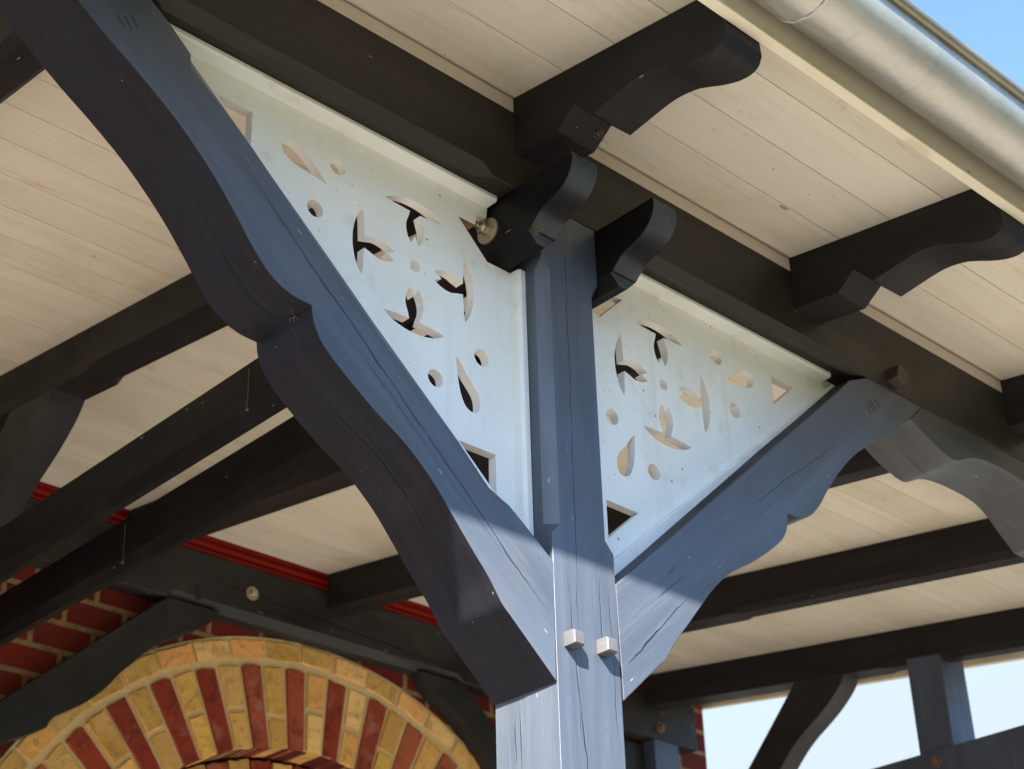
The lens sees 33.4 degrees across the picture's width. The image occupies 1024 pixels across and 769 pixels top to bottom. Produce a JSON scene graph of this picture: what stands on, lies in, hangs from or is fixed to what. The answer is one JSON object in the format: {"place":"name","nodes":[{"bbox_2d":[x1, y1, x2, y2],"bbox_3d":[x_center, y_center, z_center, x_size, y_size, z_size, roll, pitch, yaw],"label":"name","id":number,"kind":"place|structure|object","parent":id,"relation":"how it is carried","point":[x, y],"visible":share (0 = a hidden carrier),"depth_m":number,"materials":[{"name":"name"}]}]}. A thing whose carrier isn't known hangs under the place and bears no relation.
{"place":"outdoors","nodes":[
{"label":"outdoors","id":0,"kind":"place"},
{"bbox_2d":[702,0,1023,768],"label":"sky","id":1,"kind":"structure","parent":0,"point":[876,727],"materials":[{"name":"blue"}]},
{"label":"ground","id":2,"kind":"structure","parent":0,"visible":0},
{"bbox_2d":[0,566,706,768],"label":"brick wall","id":3,"kind":"structure","parent":2,"relation":"on","point":[215,694],"depth_m":4.67,"materials":[{"name":"red brick"}]},
{"bbox_2d":[0,597,219,744],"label":"arch brace","id":4,"kind":"object","parent":3,"relation":"attached to","point":[77,679],"visible":1,"depth_m":4.35,"materials":[{"name":"grey paint"}]},
{"bbox_2d":[21,498,696,754],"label":"wall beam","id":5,"kind":"structure","parent":3,"relation":"attached to","point":[239,595],"depth_m":4.92,"materials":[{"name":"grey paint"}]},
{"bbox_2d":[30,481,642,690],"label":"cornice","id":6,"kind":"structure","parent":5,"relation":"on","point":[248,557],"depth_m":4.87,"materials":[{"name":"red paint"}]},
{"bbox_2d":[410,671,496,768],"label":"arch brace","id":7,"kind":"object","parent":3,"relation":"attached to","point":[454,705],"visible":1,"depth_m":5.19,"materials":[{"name":"grey paint"}]},
{"bbox_2d":[624,740,643,768],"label":"door","id":8,"kind":"structure","parent":3,"relation":"attached to","point":[634,758],"depth_m":5.71,"materials":[{"name":"black paint"}]},
{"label":"paving","id":9,"kind":"structure","parent":0,"visible":0},
{"bbox_2d":[496,219,625,768],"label":"timber post","id":10,"kind":"object","parent":9,"relation":"on","point":[571,717],"visible":0.64,"depth_m":2.36,"materials":[{"name":"wood"}]},
{"bbox_2d":[0,0,555,703],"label":"carved brace","id":11,"kind":"object","parent":10,"relation":"attached to","point":[346,388],"visible":1,"depth_m":2.19,"materials":[{"name":"wood"}]},
{"bbox_2d":[0,151,596,583],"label":"tie beam","id":12,"kind":"structure","parent":10,"relation":"attached to","point":[550,199],"depth_m":3.04,"materials":[{"name":"wood"}]},
{"bbox_2d":[246,369,249,410],"bbox_3d":[-0.456,0.009,2.951,0.006,0.085,0.006,24,-38,-37],"label":"cobweb thread","id":13,"kind":"object","parent":12,"relation":"hanging from","point":[247,409],"visible":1,"depth_m":2.95},
{"bbox_2d":[531,224,543,236],"bbox_3d":[0.040,-0.228,2.491,0.018,0.021,0.020,-13,-32,20],"label":"cobweb","id":14,"kind":"object","parent":12,"relation":"attached to","point":[536,227],"visible":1,"depth_m":2.49},
{"bbox_2d":[0,197,675,646],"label":"tie beam","id":15,"kind":"structure","parent":10,"relation":"attached to","point":[632,243],"depth_m":3.30,"materials":[{"name":"wood"}]},
{"bbox_2d":[121,524,125,563],"bbox_3d":[-0.790,0.324,3.475,0.005,0.090,0.008,24,-38,-37],"label":"cobweb thread","id":16,"kind":"object","parent":15,"relation":"hanging from","point":[122,562],"visible":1,"depth_m":3.47},
{"bbox_2d":[170,24,533,535],"bbox_3d":[-0.240,-0.101,2.260,0.716,0.622,0.038,24,-38,-37],"label":"fretwork panel","id":17,"kind":"object","parent":10,"relation":"attached to","point":[373,180],"visible":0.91,"depth_m":2.40,"materials":[{"name":"white paint"}]},
{"bbox_2d":[428,374,488,482],"bbox_3d":[-0.111,0.129,2.658,0.090,0.416,0.359,24,-38,-37],"label":"knee bracket","id":18,"kind":"object","parent":10,"relation":"attached to","point":[481,463],"visible":0.02,"depth_m":2.53,"materials":[{"name":"paint"}]},
{"bbox_2d":[152,0,1023,461],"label":"eaves beam","id":19,"kind":"structure","parent":10,"relation":"on","point":[320,52],"depth_m":2.59,"materials":[{"name":"paint"}]},
{"bbox_2d":[0,12,44,103],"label":"rafter","id":20,"kind":"object","parent":19,"relation":"on","point":[21,66],"depth_m":2.47,"materials":[{"name":"paint"}]},
{"bbox_2d":[0,0,761,431],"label":"rafter","id":21,"kind":"object","parent":19,"relation":"on","point":[634,82],"visible":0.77,"depth_m":2.57,"materials":[{"name":"paint"}]},
{"bbox_2d":[0,389,84,527],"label":"knee brace","id":22,"kind":"object","parent":21,"relation":"attached to","point":[35,432],"visible":0.92,"depth_m":3.63,"materials":[{"name":"grey paint"}]},
{"bbox_2d":[0,0,1023,673],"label":"plank ceiling","id":23,"kind":"structure","parent":21,"relation":"on","point":[774,152],"depth_m":3.13,"materials":[{"name":"beige paint"}]},
{"bbox_2d":[698,0,1023,223],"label":"fascia board","id":24,"kind":"object","parent":23,"relation":"attached to","point":[795,47],"depth_m":2.52,"materials":[{"name":"beige paint"}]},
{"bbox_2d":[753,0,1023,188],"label":"gutter","id":25,"kind":"object","parent":24,"relation":"attached to","point":[915,59],"visible":1,"depth_m":2.48,"materials":[{"name":"metal"}]},
{"bbox_2d":[702,652,1023,709],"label":"verge board","id":26,"kind":"object","parent":23,"relation":"on","point":[974,663],"visible":0.08,"depth_m":5.59,"materials":[{"name":"beige paint"}]},
{"bbox_2d":[592,127,603,141],"bbox_3d":[0.129,-0.379,2.563,0.022,0.025,0.016,16,-34,-28],"label":"cobweb","id":27,"kind":"object","parent":21,"relation":"attached to","point":[602,130],"visible":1,"depth_m":2.56},
{"bbox_2d":[128,189,1023,543],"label":"rafter","id":28,"kind":"object","parent":19,"relation":"on","point":[902,255],"visible":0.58,"depth_m":2.91,"materials":[{"name":"paint"}]},
{"bbox_2d":[318,0,1001,391],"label":"infill board","id":29,"kind":"object","parent":19,"relation":"on","point":[452,70],"visible":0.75,"depth_m":2.82,"materials":[{"name":"beige paint"}]},
{"bbox_2d":[326,374,1023,614],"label":"rafter","id":30,"kind":"object","parent":19,"relation":"on","point":[374,584],"visible":0.03,"depth_m":4.77,"materials":[{"name":"paint"}]},
{"bbox_2d":[641,607,1023,710],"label":"rafter","id":31,"kind":"object","parent":19,"relation":"on","point":[951,641],"visible":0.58,"depth_m":5.23,"materials":[{"name":"paint"}]},
{"bbox_2d":[748,674,858,768],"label":"knee brace","id":32,"kind":"object","parent":31,"relation":"attached to","point":[809,712],"visible":1,"depth_m":5.27,"materials":[{"name":"grey paint"}]},
{"bbox_2d":[681,518,1023,633],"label":"rafter","id":33,"kind":"object","parent":19,"relation":"on","point":[960,550],"visible":0.45,"depth_m":4.43,"materials":[{"name":"paint"}]},
{"bbox_2d":[865,408,1023,557],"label":"carved corbel","id":34,"kind":"object","parent":19,"relation":"attached to","point":[987,479],"visible":0.91,"depth_m":3.28,"materials":[{"name":"wood"}]},
{"bbox_2d":[592,273,834,574],"bbox_3d":[0.356,0.163,2.748,0.716,0.622,0.038,24,-38,-37],"label":"fretwork panel","id":35,"kind":"object","parent":10,"relation":"attached to","point":[717,442],"visible":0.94,"depth_m":2.74,"materials":[{"name":"white paint"}]},
{"bbox_2d":[615,378,920,701],"bbox_3d":[0.415,0.255,2.770,0.866,0.762,0.120,24,-38,-37],"label":"carved brace","id":36,"kind":"object","parent":10,"relation":"attached to","point":[751,509],"visible":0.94,"depth_m":2.64,"materials":[{"name":"wood"}]},
{"bbox_2d":[642,739,679,768],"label":"wall post","id":37,"kind":"object","parent":9,"relation":"on","point":[658,754],"depth_m":5.75,"materials":[{"name":"wood"}]},
{"bbox_2d":[873,725,1023,768],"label":"gable tie","id":38,"kind":"object","parent":37,"relation":"attached to","point":[1004,749],"visible":1,"depth_m":4.76,"materials":[{"name":"wood"}]},
{"bbox_2d":[906,654,974,754],"bbox_3d":[1.251,0.909,4.993,0.122,0.357,0.115,24,-38,-37],"label":"gable strut","id":39,"kind":"object","parent":38,"relation":"on","point":[941,704],"visible":0.74,"depth_m":4.94,"materials":[{"name":"wood"}]}
]}

